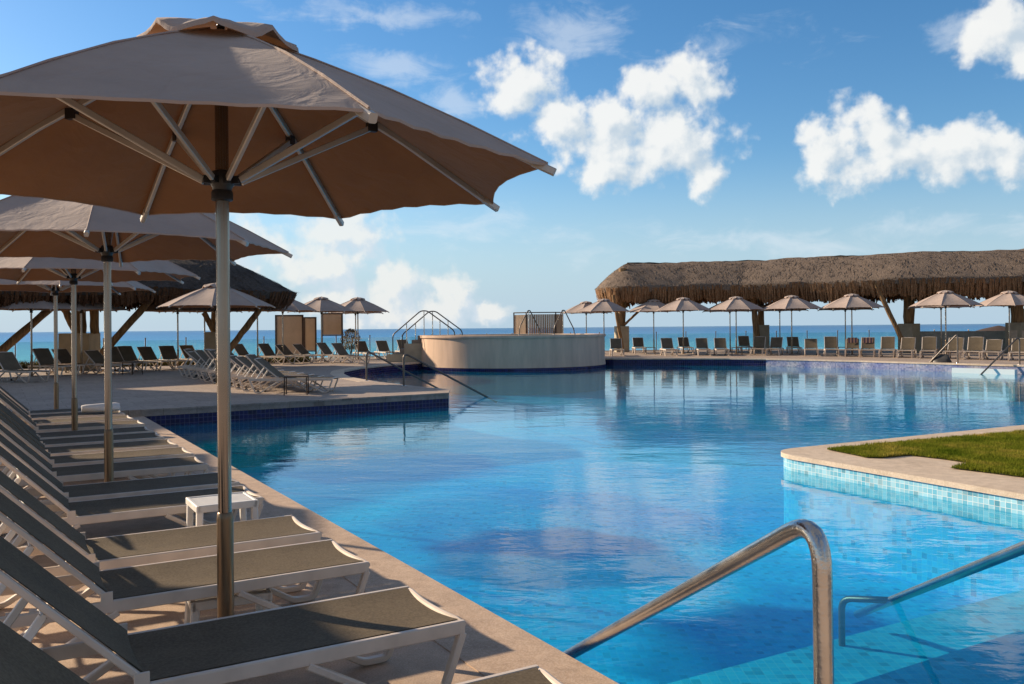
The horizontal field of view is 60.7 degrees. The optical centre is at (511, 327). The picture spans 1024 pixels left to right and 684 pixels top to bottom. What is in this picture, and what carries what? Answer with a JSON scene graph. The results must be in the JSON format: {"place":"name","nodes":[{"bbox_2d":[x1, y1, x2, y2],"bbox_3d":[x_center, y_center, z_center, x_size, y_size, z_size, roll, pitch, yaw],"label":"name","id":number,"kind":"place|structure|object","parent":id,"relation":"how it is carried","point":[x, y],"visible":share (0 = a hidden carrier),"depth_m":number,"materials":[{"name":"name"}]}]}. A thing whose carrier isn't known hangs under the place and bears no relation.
{"place":"outdoors","nodes":[
{"label":"outdoors","id":0,"kind":"place"},
{"bbox_2d":[81,403,119,412],"bbox_3d":[-6.193,1.204,13.166,0.520,0.140,0.240,-1,0,-31],"label":"rolled towel","id":1,"kind":"object","parent":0,"point":[93,408],"visible":0.81,"depth_m":13.06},
{"bbox_2d":[0,472,484,683],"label":"deck","id":2,"kind":"structure","parent":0,"point":[423,663],"depth_m":4.43,"materials":[{"name":"stone"}]},
{"bbox_2d":[0,386,80,414],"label":"sun lounger","id":3,"kind":"object","parent":2,"relation":"on","point":[35,412],"visible":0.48,"depth_m":13.42,"materials":[{"name":"fabric"}]},
{"bbox_2d":[0,390,124,420],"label":"sun lounger","id":4,"kind":"object","parent":2,"relation":"on","point":[57,416],"visible":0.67,"depth_m":12.84,"materials":[{"name":"fabric"}]},
{"bbox_2d":[0,393,133,425],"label":"sun lounger","id":5,"kind":"object","parent":2,"relation":"on","point":[80,420],"visible":0.4,"depth_m":12.15,"materials":[{"name":"fabric"}]},
{"bbox_2d":[0,395,144,432],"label":"sun lounger","id":6,"kind":"object","parent":2,"relation":"on","point":[81,426],"visible":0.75,"depth_m":11.30,"materials":[{"name":"fabric"}]},
{"bbox_2d":[0,403,152,466],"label":"sun lounger","id":7,"kind":"object","parent":2,"relation":"on","point":[83,433],"visible":0.62,"depth_m":10.59,"materials":[{"name":"fabric"}]},
{"bbox_2d":[0,279,155,408],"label":"umbrella","id":8,"kind":"object","parent":2,"relation":"on","point":[54,288],"visible":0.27,"depth_m":14.28,"materials":[{"name":"fabric"}]},
{"bbox_2d":[0,406,164,467],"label":"sun lounger","id":9,"kind":"object","parent":2,"relation":"on","point":[69,441],"visible":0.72,"depth_m":9.92,"materials":[{"name":"fabric"}]},
{"bbox_2d":[0,410,178,479],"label":"sun lounger","id":10,"kind":"object","parent":2,"relation":"on","point":[99,447],"visible":0.62,"depth_m":9.24,"materials":[{"name":"fabric"}]},
{"bbox_2d":[0,414,193,489],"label":"sun lounger","id":11,"kind":"object","parent":2,"relation":"on","point":[98,458],"visible":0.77,"depth_m":8.51,"materials":[{"name":"fabric"}]},
{"bbox_2d":[0,257,200,430],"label":"umbrella","id":12,"kind":"object","parent":2,"relation":"on","point":[72,271],"visible":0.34,"depth_m":10.97,"materials":[{"name":"fabric"}]},
{"bbox_2d":[0,424,208,498],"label":"sun lounger","id":13,"kind":"object","parent":2,"relation":"on","point":[139,469],"visible":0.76,"depth_m":7.79,"materials":[{"name":"fabric"}]},
{"bbox_2d":[0,434,240,543],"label":"sun lounger","id":14,"kind":"object","parent":2,"relation":"on","point":[94,491],"visible":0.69,"depth_m":6.83,"materials":[{"name":"fabric"}]},
{"bbox_2d":[0,446,263,570],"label":"sun lounger","id":15,"kind":"object","parent":2,"relation":"on","point":[168,505],"visible":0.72,"depth_m":6.09,"materials":[{"name":"fabric"}]},
{"bbox_2d":[0,195,292,481],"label":"umbrella","id":16,"kind":"object","parent":2,"relation":"on","point":[37,227],"visible":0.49,"depth_m":7.39,"materials":[{"name":"fabric"}]},
{"bbox_2d":[0,471,321,631],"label":"sun lounger","id":17,"kind":"object","parent":2,"relation":"on","point":[121,551],"visible":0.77,"depth_m":5.02,"materials":[{"name":"fabric"}]},
{"bbox_2d":[0,492,369,643],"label":"sun lounger","id":18,"kind":"object","parent":2,"relation":"on","point":[118,590],"visible":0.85,"depth_m":4.34,"materials":[{"name":"fabric"}]},
{"bbox_2d":[186,491,258,526],"bbox_3d":[-1.959,1.366,5.912,0.410,0.424,0.370,-1,0,-31],"label":"side table","id":19,"kind":"object","parent":2,"relation":"on","point":[201,505],"visible":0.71,"depth_m":5.85,"materials":[{"name":"white plastic"}]},
{"bbox_2d":[184,588,272,623],"bbox_3d":[-1.492,1.472,4.595,0.410,0.204,0.340,0,0,-25],"label":"side table","id":20,"kind":"object","parent":2,"relation":"on","point":[193,608],"visible":0.28,"depth_m":4.45,"materials":[{"name":"white plastic"}]},
{"bbox_2d":[0,536,465,683],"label":"sun lounger","id":21,"kind":"object","parent":2,"relation":"on","point":[323,627],"visible":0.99,"depth_m":3.43,"materials":[{"name":"fabric"}]},
{"bbox_2d":[0,16,556,671],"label":"umbrella","id":22,"kind":"object","parent":2,"relation":"on","point":[222,120],"visible":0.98,"depth_m":4.08,"materials":[{"name":"brown fabric"}]},
{"bbox_2d":[0,621,562,683],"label":"sun lounger","id":23,"kind":"object","parent":2,"relation":"on","point":[23,660],"visible":1,"depth_m":2.28,"materials":[{"name":"fabric"}]},
{"bbox_2d":[131,416,618,683],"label":"pool coping","id":24,"kind":"object","parent":2,"relation":"on","point":[494,644],"visible":0.41,"depth_m":4.99,"materials":[{"name":"stone"}]},
{"bbox_2d":[563,519,833,683],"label":"pool handrail","id":25,"kind":"object","parent":24,"relation":"on","point":[812,534],"visible":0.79,"depth_m":2.60,"materials":[{"name":"silver metal"}]},
{"bbox_2d":[0,324,1004,363],"bbox_3d":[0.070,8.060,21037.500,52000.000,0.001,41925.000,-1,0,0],"label":"sea","id":26,"kind":"structure","parent":0,"point":[156,339],"depth_m":947.21,"materials":[{"name":"liquid"}]},
{"bbox_2d":[0,349,1023,416],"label":"terrace","id":27,"kind":"structure","parent":0,"point":[166,386],"depth_m":22.60,"materials":[{"name":"stone"}]},
{"bbox_2d":[0,352,49,382],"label":"sun lounger","id":28,"kind":"object","parent":27,"relation":"on","point":[9,363],"visible":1,"depth_m":25.46,"materials":[{"name":"fabric"}]},
{"bbox_2d":[0,299,79,375],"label":"umbrella","id":29,"kind":"object","parent":27,"relation":"on","point":[31,307],"visible":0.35,"depth_m":28.02,"materials":[{"name":"fabric"}]},
{"bbox_2d":[28,348,79,375],"bbox_3d":[-15.116,1.120,28.840,1.928,0.902,0.613,-1,0,30],"label":"sun lounger","id":30,"kind":"object","parent":27,"relation":"on","point":[44,357],"visible":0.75,"depth_m":29.00,"materials":[{"name":"fabric"}]},
{"bbox_2d":[49,349,99,373],"bbox_3d":[-15.059,1.144,30.050,1.928,0.853,0.613,0,0,28],"label":"sun lounger","id":31,"kind":"object","parent":27,"relation":"on","point":[64,357],"visible":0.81,"depth_m":30.23,"materials":[{"name":"fabric"}]},
{"bbox_2d":[35,297,129,373],"bbox_3d":[-14.776,0.139,30.000,2.848,2.861,2.848,0,0,-45],"label":"umbrella","id":32,"kind":"object","parent":27,"relation":"on","point":[99,306],"visible":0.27,"depth_m":29.97,"materials":[{"name":"fabric"}]},
{"bbox_2d":[82,350,134,373],"bbox_3d":[-13.793,1.160,29.865,1.928,0.799,0.613,-1,0,25],"label":"sun lounger","id":33,"kind":"object","parent":27,"relation":"on","point":[96,357],"visible":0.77,"depth_m":29.96,"materials":[{"name":"fabric"}]},
{"bbox_2d":[99,346,146,371],"bbox_3d":[-13.959,1.110,31.340,1.928,0.902,0.613,-1,0,30],"label":"sun lounger","id":34,"kind":"object","parent":27,"relation":"on","point":[117,357],"visible":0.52,"depth_m":31.59,"materials":[{"name":"fabric"}]},
{"bbox_2d":[115,346,157,370],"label":"sun lounger","id":35,"kind":"object","parent":27,"relation":"on","point":[127,353],"visible":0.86,"depth_m":32.24,"materials":[{"name":"fabric"}]},
{"bbox_2d":[0,260,298,370],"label":"thatched shelter","id":36,"kind":"object","parent":27,"relation":"on","point":[260,287],"visible":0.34,"depth_m":31.47,"materials":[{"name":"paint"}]},
{"bbox_2d":[0,356,310,368],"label":"ground cover","id":37,"kind":"object","parent":27,"relation":"on","point":[24,364],"visible":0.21,"depth_m":36.36,"materials":[{"name":"beige stone"}]},
{"bbox_2d":[135,346,175,369],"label":"sun lounger","id":38,"kind":"object","parent":27,"relation":"on","point":[147,353],"visible":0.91,"depth_m":33.04,"materials":[{"name":"fabric"}]},
{"bbox_2d":[158,346,190,368],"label":"sun lounger","id":39,"kind":"object","parent":27,"relation":"on","point":[168,352],"visible":0.83,"depth_m":33.72,"materials":[{"name":"fabric"}]},
{"bbox_2d":[145,302,215,367],"bbox_3d":[-12.992,0.108,34.000,2.848,2.891,2.848,-1,0,-25],"label":"umbrella","id":40,"kind":"object","parent":27,"relation":"on","point":[151,308],"visible":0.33,"depth_m":33.38,"materials":[{"name":"fabric"}]},
{"bbox_2d":[182,351,207,377],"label":"sun lounger","id":41,"kind":"object","parent":27,"relation":"on","point":[194,355],"visible":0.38,"depth_m":26.73,"materials":[{"name":"white metal"}]},
{"bbox_2d":[188,350,215,378],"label":"sun lounger","id":42,"kind":"object","parent":27,"relation":"on","point":[203,356],"visible":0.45,"depth_m":26.07,"materials":[{"name":"white metal"}]},
{"bbox_2d":[156,283,275,383],"bbox_3d":[-7.962,0.139,23.600,2.848,2.742,2.848,0,0,9],"label":"umbrella","id":43,"kind":"object","parent":27,"relation":"on","point":[204,296],"visible":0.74,"depth_m":23.06,"materials":[{"name":"fabric"}]},
{"bbox_2d":[230,307,295,357],"bbox_3d":[-10.329,0.070,35.500,2.848,2.920,2.848,-1,0,6],"label":"umbrella","id":44,"kind":"object","parent":27,"relation":"on","point":[278,309],"visible":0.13,"depth_m":35.47,"materials":[{"name":"fabric"}]},
{"bbox_2d":[230,355,303,386],"bbox_3d":[-6.343,1.095,22.344,1.928,0.799,0.613,-1,0,4],"label":"sun lounger","id":45,"kind":"object","parent":27,"relation":"on","point":[237,362],"visible":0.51,"depth_m":22.31,"materials":[{"name":"fabric"}]},
{"bbox_2d":[231,356,313,388],"bbox_3d":[-5.912,1.091,21.613,1.928,0.799,0.613,0,0,2],"label":"sun lounger","id":46,"kind":"object","parent":27,"relation":"on","point":[244,361],"visible":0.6,"depth_m":21.51,"materials":[{"name":"white metal"}]},
{"bbox_2d":[258,343,295,363],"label":"sun lounger","id":47,"kind":"object","parent":27,"relation":"on","point":[266,350],"visible":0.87,"depth_m":37.18,"materials":[{"name":"fabric"}]},
{"bbox_2d":[237,354,324,390],"bbox_3d":[-5.494,1.052,20.845,1.928,0.870,0.613,-1,0,5],"label":"sun lounger","id":48,"kind":"object","parent":27,"relation":"on","point":[257,365],"visible":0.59,"depth_m":20.73,"materials":[{"name":"fabric"}]},
{"bbox_2d":[275,315,303,354],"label":"windscreen","id":49,"kind":"object","parent":27,"relation":"on","point":[293,325],"visible":0.66,"depth_m":41.49,"materials":[{"name":"fabric"}]},
{"bbox_2d":[264,300,316,362],"bbox_3d":[-9.958,0.037,38.000,2.848,2.980,2.848,0,0,-18],"label":"umbrella","id":50,"kind":"object","parent":27,"relation":"on","point":[295,305],"visible":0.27,"depth_m":37.84,"materials":[{"name":"fabric"}]},
{"bbox_2d":[249,358,338,392],"bbox_3d":[-5.014,1.083,20.145,1.928,0.799,0.613,0,0,2],"label":"sun lounger","id":51,"kind":"object","parent":27,"relation":"on","point":[275,372],"visible":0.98,"depth_m":19.90,"materials":[{"name":"white metal"}]},
{"bbox_2d":[138,381,449,411],"bbox_3d":[-3.615,1.484,19.362,4.004,0.035,8.585,-1,0,21],"label":"pool coping","id":52,"kind":"object","parent":27,"relation":"on","point":[443,391],"visible":0.82,"depth_m":17.96,"materials":[{"name":"stone"}]},
{"bbox_2d":[403,354,487,396],"bbox_3d":[-1.569,1.288,22.099,2.432,1.296,0.118,-1,0,-10],"label":"pool handrail","id":53,"kind":"object","parent":52,"relation":"on","point":[442,373],"visible":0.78,"depth_m":22.01,"materials":[{"name":"silver metal"}]},
{"bbox_2d":[273,345,314,362],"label":"sun lounger","id":54,"kind":"object","parent":27,"relation":"on","point":[286,352],"visible":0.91,"depth_m":37.91,"materials":[{"name":"fabric"}]},
{"bbox_2d":[304,317,316,358],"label":"windscreen","id":55,"kind":"object","parent":27,"relation":"on","point":[310,332],"visible":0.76,"depth_m":42.30,"materials":[{"name":"fabric"}]},
{"bbox_2d":[291,344,331,361],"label":"sun lounger","id":56,"kind":"object","parent":27,"relation":"on","point":[300,349],"visible":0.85,"depth_m":39.00,"materials":[{"name":"fabric"}]},
{"bbox_2d":[287,296,354,360],"bbox_3d":[-8.821,0.027,40.500,2.848,2.980,2.848,-1,0,13],"label":"umbrella","id":57,"kind":"object","parent":27,"relation":"on","point":[321,304],"visible":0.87,"depth_m":39.96,"materials":[{"name":"fabric"}]},
{"bbox_2d":[322,313,342,358],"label":"windscreen","id":58,"kind":"object","parent":27,"relation":"on","point":[332,324],"visible":0.81,"depth_m":42.99,"materials":[{"name":"fabric"}]},
{"bbox_2d":[314,342,353,362],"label":"sun lounger","id":59,"kind":"object","parent":27,"relation":"on","point":[324,348],"visible":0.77,"depth_m":38.53,"materials":[{"name":"fabric"}]},
{"bbox_2d":[328,343,369,363],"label":"sun lounger","id":60,"kind":"object","parent":27,"relation":"on","point":[340,350],"visible":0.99,"depth_m":36.99,"materials":[{"name":"fabric"}]},
{"bbox_2d":[340,328,361,354],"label":"dry shrub","id":61,"kind":"object","parent":27,"relation":"on","point":[348,342],"visible":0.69,"depth_m":46.80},
{"bbox_2d":[325,297,388,359],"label":"umbrella","id":62,"kind":"object","parent":27,"relation":"on","point":[357,305],"visible":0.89,"depth_m":41.00,"materials":[{"name":"fabric"}]},
{"bbox_2d":[387,335,421,361],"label":"tub stairs","id":63,"kind":"structure","parent":27,"relation":"on","point":[414,349],"depth_m":37.67,"materials":[{"name":"concrete"}]},
{"bbox_2d":[513,312,562,333],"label":"folding screen","id":64,"kind":"object","parent":27,"relation":"on","point":[541,320],"visible":0.46,"depth_m":43.39,"materials":[{"name":"beige"}]},
{"bbox_2d":[561,301,611,333],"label":"umbrella","id":65,"kind":"object","parent":27,"relation":"on","point":[576,308],"visible":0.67,"depth_m":50.53,"materials":[{"name":"fabric"}]},
{"bbox_2d":[576,298,629,342],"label":"umbrella","id":66,"kind":"object","parent":27,"relation":"on","point":[603,305],"visible":0.97,"depth_m":46.22,"materials":[{"name":"fabric"}]},
{"bbox_2d":[610,338,623,355],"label":"sun lounger","id":67,"kind":"object","parent":27,"relation":"on","point":[615,343],"visible":0.99,"depth_m":44.16,"materials":[{"name":"fabric"}]},
{"bbox_2d":[626,299,680,352],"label":"umbrella","id":68,"kind":"object","parent":27,"relation":"on","point":[652,305],"visible":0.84,"depth_m":48.10,"materials":[{"name":"fabric"}]},
{"bbox_2d":[660,338,677,355],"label":"sun lounger","id":69,"kind":"object","parent":27,"relation":"on","point":[666,342],"visible":0.98,"depth_m":43.75,"materials":[{"name":"fabric"}]},
{"bbox_2d":[654,297,712,353],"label":"umbrella","id":70,"kind":"object","parent":27,"relation":"on","point":[682,304],"visible":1,"depth_m":45.13,"materials":[{"name":"fabric"}]},
{"bbox_2d":[695,338,710,355],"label":"sun lounger","id":71,"kind":"object","parent":27,"relation":"on","point":[701,343],"visible":1,"depth_m":43.57,"materials":[{"name":"fabric"}]},
{"bbox_2d":[713,338,728,355],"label":"sun lounger","id":72,"kind":"object","parent":27,"relation":"on","point":[719,343],"visible":1,"depth_m":43.37,"materials":[{"name":"fabric"}]},
{"bbox_2d":[708,296,764,353],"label":"umbrella","id":73,"kind":"object","parent":27,"relation":"on","point":[736,303],"visible":0.98,"depth_m":44.43,"materials":[{"name":"fabric"}]},
{"bbox_2d":[750,336,766,354],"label":"sun lounger","id":74,"kind":"object","parent":27,"relation":"on","point":[758,342],"visible":0.98,"depth_m":43.42,"materials":[{"name":"fabric"}]},
{"bbox_2d":[766,337,783,354],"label":"sun lounger","id":75,"kind":"object","parent":27,"relation":"on","point":[775,343],"visible":1,"depth_m":43.12,"materials":[{"name":"fabric"}]},
{"bbox_2d":[761,295,822,353],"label":"umbrella","id":76,"kind":"object","parent":27,"relation":"on","point":[791,302],"visible":0.99,"depth_m":43.46,"materials":[{"name":"fabric"}]},
{"bbox_2d":[595,248,1023,351],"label":"thatched shelter","id":77,"kind":"object","parent":27,"relation":"on","point":[908,279],"visible":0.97,"depth_m":45.94,"materials":[{"name":"plant"}]},
{"bbox_2d":[824,336,838,355],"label":"sun lounger","id":78,"kind":"object","parent":27,"relation":"on","point":[830,342],"visible":1,"depth_m":41.36,"materials":[{"name":"fabric"}]},
{"bbox_2d":[820,293,884,354],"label":"umbrella","id":79,"kind":"object","parent":27,"relation":"on","point":[851,301],"visible":0.99,"depth_m":41.98,"materials":[{"name":"fabric"}]},
{"bbox_2d":[859,337,874,356],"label":"sun lounger","id":80,"kind":"object","parent":27,"relation":"on","point":[867,346],"visible":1,"depth_m":39.85,"materials":[{"name":"fabric"}]},
{"bbox_2d":[879,336,895,357],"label":"sun lounger","id":81,"kind":"object","parent":27,"relation":"on","point":[887,343],"visible":1,"depth_m":39.32,"materials":[{"name":"fabric"}]},
{"bbox_2d":[897,337,916,357],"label":"sun lounger","id":82,"kind":"object","parent":27,"relation":"on","point":[907,342],"visible":1,"depth_m":38.55,"materials":[{"name":"fabric"}]},
{"bbox_2d":[920,337,937,357],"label":"sun lounger","id":83,"kind":"object","parent":27,"relation":"on","point":[929,344],"visible":0.85,"depth_m":37.72,"materials":[{"name":"fabric"}]},
{"bbox_2d":[909,290,983,353],"bbox_3d":[19.492,-0.220,39.300,2.848,2.980,2.848,0,0,11],"label":"umbrella","id":84,"kind":"object","parent":27,"relation":"on","point":[945,299],"visible":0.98,"depth_m":38.81,"materials":[{"name":"fabric"}]},
{"bbox_2d":[943,337,964,358],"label":"sun lounger","id":85,"kind":"object","parent":27,"relation":"on","point":[952,345],"visible":0.84,"depth_m":36.74,"materials":[{"name":"fabric"}]},
{"bbox_2d":[920,331,1004,350],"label":"parapet wall","id":86,"kind":"structure","parent":27,"relation":"on","point":[965,335],"depth_m":46.12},
{"bbox_2d":[963,337,984,359],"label":"sun lounger","id":87,"kind":"object","parent":27,"relation":"on","point":[975,343],"visible":0.94,"depth_m":36.11,"materials":[{"name":"fabric"}]},
{"bbox_2d":[981,339,1003,359],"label":"sun lounger","id":88,"kind":"object","parent":27,"relation":"on","point":[993,345],"visible":0.98,"depth_m":35.54,"materials":[{"name":"fabric"}]},
{"bbox_2d":[973,291,1023,354],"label":"umbrella","id":89,"kind":"object","parent":27,"relation":"on","point":[1008,299],"visible":0.96,"depth_m":40.07,"materials":[{"name":"fabric"}]},
{"bbox_2d":[1008,338,1023,360],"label":"sun lounger","id":90,"kind":"object","parent":27,"relation":"on","point":[1015,347],"visible":0.91,"depth_m":34.69,"materials":[{"name":"fabric"}]},
{"bbox_2d":[0,0,1023,331],"label":"sky","id":91,"kind":"structure","parent":0,"point":[672,131],"materials":[{"name":"blue"}]},
{"bbox_2d":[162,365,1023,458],"bbox_3d":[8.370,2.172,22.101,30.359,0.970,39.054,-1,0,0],"label":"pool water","id":92,"kind":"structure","parent":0,"point":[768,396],"depth_m":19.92,"materials":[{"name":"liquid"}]},
{"bbox_2d":[237,395,1019,683],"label":"pool water","id":93,"kind":"structure","parent":0,"point":[555,545],"depth_m":11.46,"materials":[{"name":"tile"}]},
{"bbox_2d":[145,399,448,467],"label":"pool wall","id":94,"kind":"structure","parent":93,"relation":"on","point":[278,452],"depth_m":17.82,"materials":[{"name":"blue tile"}]},
{"bbox_2d":[419,334,605,371],"bbox_3d":[0.013,1.489,38.900,8.290,2.382,8.290,-1,0,0],"label":"round tub","id":95,"kind":"object","parent":93,"relation":"on","point":[507,352],"visible":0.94,"depth_m":35.24,"materials":[{"name":"paint"}]},
{"bbox_2d":[344,359,765,406],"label":"pool wall","id":96,"kind":"structure","parent":93,"relation":"on","point":[409,367],"depth_m":38.80,"materials":[{"name":"blue tile"}]},
{"bbox_2d":[330,358,768,381],"bbox_3d":[-0.244,1.464,35.060,21.073,0.056,11.291,0,0,-43],"label":"pool coping","id":97,"kind":"object","parent":96,"relation":"on","point":[339,373],"visible":0.62,"depth_m":36.12,"materials":[{"name":"stone"}]},
{"bbox_2d":[365,352,437,387],"bbox_3d":[-2.885,1.300,24.501,2.461,1.296,0.118,-1,0,-10],"label":"pool handrail","id":98,"kind":"object","parent":97,"relation":"on","point":[394,365],"visible":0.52,"depth_m":24.40,"materials":[{"name":"silver metal"}]},
{"bbox_2d":[668,590,1023,683],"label":"pool steps","id":99,"kind":"structure","parent":93,"relation":"on","point":[981,642],"depth_m":5.64,"materials":[{"name":"tile"}]},
{"bbox_2d":[838,541,1023,646],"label":"pool handrail","id":100,"kind":"object","parent":99,"relation":"on","point":[979,565],"visible":1,"depth_m":5.08,"materials":[{"name":"silver metal"}]},
{"bbox_2d":[766,360,1023,373],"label":"pool wall","id":101,"kind":"structure","parent":93,"relation":"on","point":[881,366],"depth_m":34.22,"materials":[{"name":"blue tile"}]},
{"bbox_2d":[766,358,1023,366],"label":"pool coping","id":102,"kind":"object","parent":101,"relation":"on","point":[1017,365],"visible":1,"depth_m":33.45,"materials":[{"name":"stone"}]},
{"bbox_2d":[784,479,1023,601],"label":"island wall","id":103,"kind":"structure","parent":93,"relation":"on","point":[916,545],"depth_m":9.13,"materials":[{"name":"blue tile"}]},
{"bbox_2d":[783,458,1023,528],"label":"island wall","id":104,"kind":"structure","parent":103,"relation":"on","point":[1002,510],"depth_m":9.07,"materials":[{"name":"teal tile"}]},
{"bbox_2d":[781,425,1023,499],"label":"island paving","id":105,"kind":"structure","parent":104,"relation":"on","point":[937,471],"depth_m":9.63,"materials":[{"name":"stone"}]},
{"bbox_2d":[952,368,1016,374],"bbox_3d":[16.629,1.980,30.824,0.234,1.090,2.100,-1,0,-40],"label":"pool step","id":106,"kind":"object","parent":93,"relation":"on","point":[987,371],"visible":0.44,"depth_m":30.70,"materials":[{"name":"white tile"}]},
{"bbox_2d":[827,429,1023,476],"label":"lawn grass","id":107,"kind":"structure","parent":0,"point":[997,452],"depth_m":10.60,"materials":[{"name":"plant"}]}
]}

